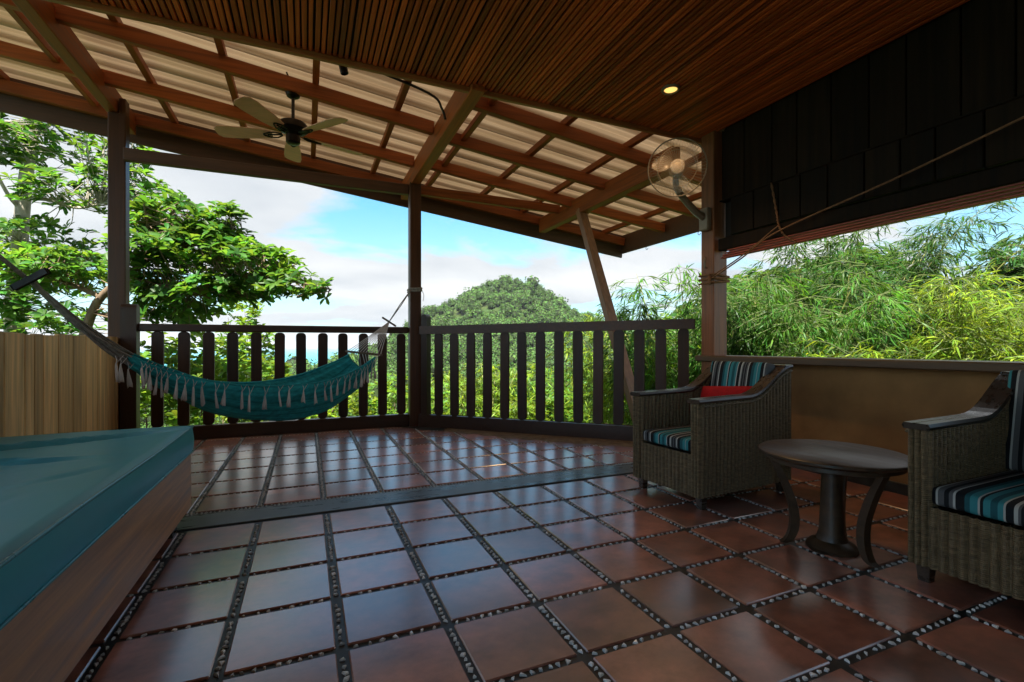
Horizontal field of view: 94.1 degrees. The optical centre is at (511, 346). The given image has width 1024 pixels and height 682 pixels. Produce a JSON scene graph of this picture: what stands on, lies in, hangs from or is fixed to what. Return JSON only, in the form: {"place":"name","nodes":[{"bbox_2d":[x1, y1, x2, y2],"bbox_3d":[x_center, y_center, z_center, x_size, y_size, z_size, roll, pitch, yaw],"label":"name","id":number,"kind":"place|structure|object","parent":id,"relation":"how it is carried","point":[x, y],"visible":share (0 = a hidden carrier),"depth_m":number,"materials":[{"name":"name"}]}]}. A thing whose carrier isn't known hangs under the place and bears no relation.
{"place":"outdoors","nodes":[
{"label":"outdoors","id":0,"kind":"place"},
{"bbox_2d":[146,274,654,424],"bbox_3d":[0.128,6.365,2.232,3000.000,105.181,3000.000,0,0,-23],"label":"ground","id":1,"kind":"structure","parent":0,"point":[461,315],"depth_m":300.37,"materials":[{"name":"green plant"}]},
{"bbox_2d":[0,112,169,334],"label":"broadleaf tree","id":2,"kind":"object","parent":1,"relation":"on","point":[21,226],"visible":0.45,"depth_m":9.57,"materials":[{"name":"green plant"}]},
{"bbox_2d":[0,187,333,335],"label":"broadleaf tree","id":3,"kind":"object","parent":1,"relation":"on","point":[164,239],"visible":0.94,"depth_m":7.29,"materials":[{"name":"green plant"}]},
{"bbox_2d":[140,331,251,427],"bbox_3d":[-5.722,1.822,8.500,2.544,4.337,2.679,0,0,-23],"label":"leafy shrub","id":4,"kind":"object","parent":1,"relation":"on","point":[196,370],"visible":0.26,"depth_m":8.06,"materials":[{"name":"green plant"}]},
{"bbox_2d":[169,354,317,375],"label":"coast forest","id":5,"kind":"object","parent":1,"relation":"on","point":[292,361],"depth_m":389.40,"materials":[{"name":"green plant"}]},
{"bbox_2d":[215,298,292,422],"bbox_3d":[-9.052,1.550,16.559,2.744,6.884,4.272,0,0,-23],"label":"round tree","id":6,"kind":"object","parent":1,"relation":"on","point":[266,364],"visible":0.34,"depth_m":16.59,"materials":[{"name":"green plant"}]},
{"bbox_2d":[215,385,390,423],"bbox_3d":[-5.190,2.631,12.264,2.598,3.388,4.628,0,0,41],"label":"leafy shrub","id":7,"kind":"object","parent":1,"relation":"on","point":[353,396],"visible":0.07,"depth_m":12.51,"materials":[{"name":"green plant"}]},
{"bbox_2d":[140,359,570,427],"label":"valley forest","id":8,"kind":"object","parent":1,"relation":"on","point":[142,419],"visible":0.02,"depth_m":67.12,"materials":[{"name":"green plant"}]},
{"bbox_2d":[140,362,608,427],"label":"undergrowth","id":9,"kind":"object","parent":1,"relation":"on","point":[375,390],"visible":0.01,"depth_m":31.82,"materials":[{"name":"green plant"}]},
{"bbox_2d":[140,349,629,389],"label":"valley forest","id":10,"kind":"object","parent":1,"relation":"on","point":[462,365],"visible":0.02,"depth_m":167.68,"materials":[{"name":"green plant"}]},
{"bbox_2d":[352,373,466,415],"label":"leafy shrub","id":11,"kind":"object","parent":1,"relation":"on","point":[393,399],"visible":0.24,"depth_m":13.82,"materials":[{"name":"green plant"}]},
{"bbox_2d":[431,361,553,419],"bbox_3d":[-0.599,2.159,12.610,3.365,3.669,2.818,0,0,20],"label":"bamboo clump","id":12,"kind":"object","parent":1,"relation":"on","point":[495,388],"visible":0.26,"depth_m":12.71,"materials":[{"name":"green plant"}]},
{"bbox_2d":[443,382,629,422],"bbox_3d":[0.701,2.465,12.977,5.734,3.315,2.789,0,0,29],"label":"leafy shrub","id":13,"kind":"object","parent":1,"relation":"on","point":[568,410],"visible":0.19,"depth_m":12.56,"materials":[{"name":"green plant"}]},
{"bbox_2d":[492,367,592,422],"bbox_3d":[1.467,2.320,14.954,4.743,3.518,3.826,0,0,-23],"label":"bamboo clump","id":14,"kind":"object","parent":1,"relation":"on","point":[548,394],"visible":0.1,"depth_m":14.48,"materials":[{"name":"green plant"}]},
{"bbox_2d":[545,306,700,424],"bbox_3d":[2.537,1.444,9.283,3.451,4.593,3.457,0,0,-23],"label":"bamboo clump","id":15,"kind":"object","parent":1,"relation":"on","point":[607,414],"visible":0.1,"depth_m":9.29,"materials":[{"name":"green plant"}]},
{"bbox_2d":[583,263,808,424],"bbox_3d":[2.987,1.120,8.224,3.736,4.820,3.211,0,0,19],"label":"bamboo clump","id":16,"kind":"object","parent":1,"relation":"on","point":[649,373],"visible":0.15,"depth_m":7.67,"materials":[{"name":"green plant"}]},
{"bbox_2d":[647,260,959,386],"bbox_3d":[4.027,1.140,7.394,3.518,4.818,3.996,0,0,27],"label":"bamboo clump","id":17,"kind":"object","parent":1,"relation":"on","point":[736,312],"visible":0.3,"depth_m":6.41,"materials":[{"name":"green plant"}]},
{"bbox_2d":[667,242,1023,360],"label":"dark tree","id":18,"kind":"object","parent":1,"relation":"on","point":[820,272],"visible":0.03,"depth_m":14.24,"materials":[{"name":"green plant"}]},
{"bbox_2d":[749,198,1023,358],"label":"bamboo clump","id":19,"kind":"object","parent":1,"relation":"on","point":[932,264],"visible":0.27,"depth_m":8.03,"materials":[{"name":"green plant"}]},
{"bbox_2d":[768,328,1023,360],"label":"bamboo clump","id":20,"kind":"object","parent":1,"relation":"on","point":[1018,357],"visible":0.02,"depth_m":5.28,"materials":[{"name":"green plant"}]},
{"bbox_2d":[833,262,1023,360],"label":"bamboo clump","id":21,"kind":"object","parent":1,"relation":"on","point":[971,305],"visible":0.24,"depth_m":6.47,"materials":[{"name":"green plant"}]},
{"bbox_2d":[886,276,1023,360],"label":"bamboo clump","id":22,"kind":"object","parent":1,"relation":"on","point":[964,340],"visible":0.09,"depth_m":6.32,"materials":[{"name":"green plant"}]},
{"bbox_2d":[951,233,1023,309],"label":"dark tree","id":23,"kind":"object","parent":1,"relation":"on","point":[1007,272],"visible":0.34,"depth_m":13.11,"materials":[{"name":"green plant"}]},
{"bbox_2d":[0,113,1023,347],"label":"sky","id":24,"kind":"structure","parent":0,"point":[361,243],"materials":[{"name":"blue"}]},
{"bbox_2d":[64,426,1023,681],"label":"floor","id":25,"kind":"structure","parent":0,"point":[406,554],"depth_m":1.82,"materials":[{"name":"tile"}]},
{"bbox_2d":[0,331,119,436],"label":"plank fence","id":26,"kind":"object","parent":25,"relation":"on","point":[58,383],"visible":0.52,"depth_m":3.28,"materials":[{"name":"brown wood"}]},
{"bbox_2d":[0,425,193,681],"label":"daybed","id":27,"kind":"object","parent":25,"relation":"on","point":[90,521],"visible":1,"depth_m":1.38,"materials":[{"name":"teal fabric"}]},
{"bbox_2d":[108,98,129,337],"bbox_3d":[-3.697,-0.552,4.483,0.135,3.521,0.120,0,0,-23],"label":"roof post","id":28,"kind":"object","parent":25,"relation":"on","point":[118,218],"visible":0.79,"depth_m":4.43,"materials":[{"name":"brown wood"}]},
{"bbox_2d":[0,0,724,257],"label":"terrace roof","id":29,"kind":"structure","parent":28,"relation":"on","point":[475,157],"depth_m":4.68,"materials":[{"name":"brown wood"}]},
{"bbox_2d":[214,72,362,162],"bbox_3d":[-1.857,-1.993,4.038,1.170,0.602,1.127,0,0,-23],"label":"ceiling fan","id":30,"kind":"object","parent":29,"relation":"hanging from","point":[293,129],"visible":0.91,"depth_m":3.92,"materials":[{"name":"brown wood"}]},
{"bbox_2d":[384,75,445,119],"bbox_3d":[-1.669,-2.160,3.342,2.606,0.517,0.050,0,0,-31],"label":"roof cable","id":31,"kind":"object","parent":29,"relation":"attached to","point":[422,90],"visible":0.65,"depth_m":3.88,"materials":[{"name":"black metal"}]},
{"bbox_2d":[576,208,633,422],"bbox_3d":[1.122,-0.228,5.293,0.126,2.879,1.218,0,0,-30],"label":"roof strut","id":32,"kind":"object","parent":29,"relation":"attached to","point":[605,299],"visible":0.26,"depth_m":5.40,"materials":[{"name":"brown wood"}]},
{"bbox_2d":[120,304,408,439],"bbox_3d":[-2.394,0.259,4.934,2.635,1.302,0.128,0,0,-23],"label":"railing","id":33,"kind":"object","parent":25,"relation":"on","point":[131,327],"visible":0.88,"depth_m":4.83,"materials":[{"name":"brown wood"}]},
{"bbox_2d":[408,182,420,426],"bbox_3d":[-1.114,-0.325,5.457,0.126,3.065,0.125,0,0,-23],"label":"roof post","id":34,"kind":"object","parent":25,"relation":"on","point":[414,302],"visible":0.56,"depth_m":5.40,"materials":[{"name":"brown wood"}]},
{"bbox_2d":[0,254,423,420],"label":"hammock","id":35,"kind":"object","parent":34,"relation":"hanging from","point":[323,388],"visible":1,"depth_m":3.61,"materials":[{"name":"teal fabric"}]},
{"bbox_2d":[418,314,694,440],"bbox_3d":[0.321,0.277,4.912,2.927,1.278,0.111,0,0,21],"label":"railing","id":36,"kind":"object","parent":25,"relation":"on","point":[577,427],"visible":0.91,"depth_m":4.89,"materials":[{"name":"brown wood"}]},
{"bbox_2d":[630,361,792,509],"bbox_3d":[1.262,0.505,3.022,0.846,0.805,0.553,0,0,-28],"label":"wicker armchair","id":37,"kind":"object","parent":25,"relation":"on","point":[687,439],"visible":0.97,"depth_m":2.84,"materials":[{"name":"wicker"}]},
{"bbox_2d":[700,386,752,397],"bbox_3d":[1.377,0.376,3.071,0.143,0.257,0.413,0,0,-28],"label":"scatter cushion","id":38,"kind":"object","parent":37,"relation":"on","point":[708,391],"visible":0.28,"depth_m":3.08,"materials":[{"name":"red fabric"}]},
{"bbox_2d":[698,130,729,372],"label":"corner pillar","id":39,"kind":"structure","parent":25,"relation":"on","point":[713,316],"depth_m":4.18,"materials":[{"name":"brown wood"}]},
{"bbox_2d":[647,137,710,231],"bbox_3d":[1.488,-1.330,3.913,0.726,0.635,0.352,0,0,-32],"label":"wall fan","id":40,"kind":"object","parent":39,"relation":"attached to","point":[677,169],"depth_m":3.87,"materials":[{"name":"beige plastic"}]},
{"bbox_2d":[710,225,777,276],"bbox_3d":[1.868,-0.755,3.871,0.011,0.315,0.650,0,0,-25],"label":"short rope","id":41,"kind":"object","parent":39,"relation":"attached to","point":[745,252],"visible":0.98,"depth_m":3.84,"materials":[{"name":"beige fabric"}]},
{"bbox_2d":[711,116,1023,278],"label":"long rope","id":42,"kind":"object","parent":39,"relation":"attached to","point":[958,148],"visible":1,"depth_m":2.88,"materials":[{"name":"brown fabric"}]},
{"bbox_2d":[758,439,907,566],"bbox_3d":[1.432,0.690,2.135,0.584,0.437,0.584,0,0,-23],"label":"round table","id":43,"kind":"object","parent":25,"relation":"on","point":[835,464],"visible":0.95,"depth_m":2.09,"materials":[{"name":"brown wood"}]},
{"bbox_2d":[695,355,1023,495],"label":"wall","id":44,"kind":"structure","parent":25,"relation":"on","point":[876,402],"depth_m":3.04,"materials":[{"name":"paint"}]},
{"bbox_2d":[902,370,1023,599],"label":"wicker armchair","id":45,"kind":"object","parent":25,"relation":"on","point":[965,496],"visible":1,"depth_m":1.80,"materials":[{"name":"wicker"}]},
{"bbox_2d":[140,348,1004,365],"bbox_3d":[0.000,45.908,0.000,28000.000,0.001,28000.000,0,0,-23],"label":"sea","id":46,"kind":"structure","parent":0,"point":[311,353],"depth_m":3431.14,"materials":[{"name":"teal liquid"}]},
{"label":"wall back","id":47,"kind":"structure","parent":0,"visible":0},
{"bbox_2d":[718,0,1023,251],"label":"plank wall","id":48,"kind":"structure","parent":47,"relation":"attached to","point":[953,79],"depth_m":2.95,"materials":[{"name":"black wood"}]},
{"bbox_2d":[771,183,796,242],"bbox_3d":[2.019,-1.003,3.559,0.036,0.511,0.238,0,0,-17],"label":"twisted cord","id":49,"kind":"object","parent":48,"relation":"hanging from","point":[776,213],"visible":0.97,"depth_m":3.59,"materials":[{"name":"brown fabric"}]},
{"bbox_2d":[721,181,1023,258],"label":"rolled bamboo blind","id":50,"kind":"object","parent":48,"relation":"attached to","point":[999,194],"visible":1,"depth_m":2.89,"materials":[{"name":"brown wood"}]},
{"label":"house roof","id":51,"kind":"structure","parent":0,"visible":0},
{"bbox_2d":[44,0,970,144],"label":"slatted ceiling","id":52,"kind":"structure","parent":51,"relation":"attached to","point":[723,64],"depth_m":2.94,"materials":[{"name":"brown wood"}]},
{"bbox_2d":[339,65,348,75],"bbox_3d":[-1.129,-1.885,3.193,0.071,0.110,0.095,0,0,-23],"label":"spot lamp","id":53,"kind":"object","parent":52,"relation":"attached to","point":[344,71],"visible":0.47,"depth_m":3.20,"materials":[{"name":"black metal"}]},
{"bbox_2d":[661,83,679,94],"bbox_3d":[1.155,-1.869,3.470,0.132,0.021,0.132,0,0,-23],"label":"recessed downlight","id":54,"kind":"object","parent":52,"relation":"attached to","point":[670,89],"visible":1,"depth_m":3.46,"materials":[{"name":"yellow glass"}]}
]}

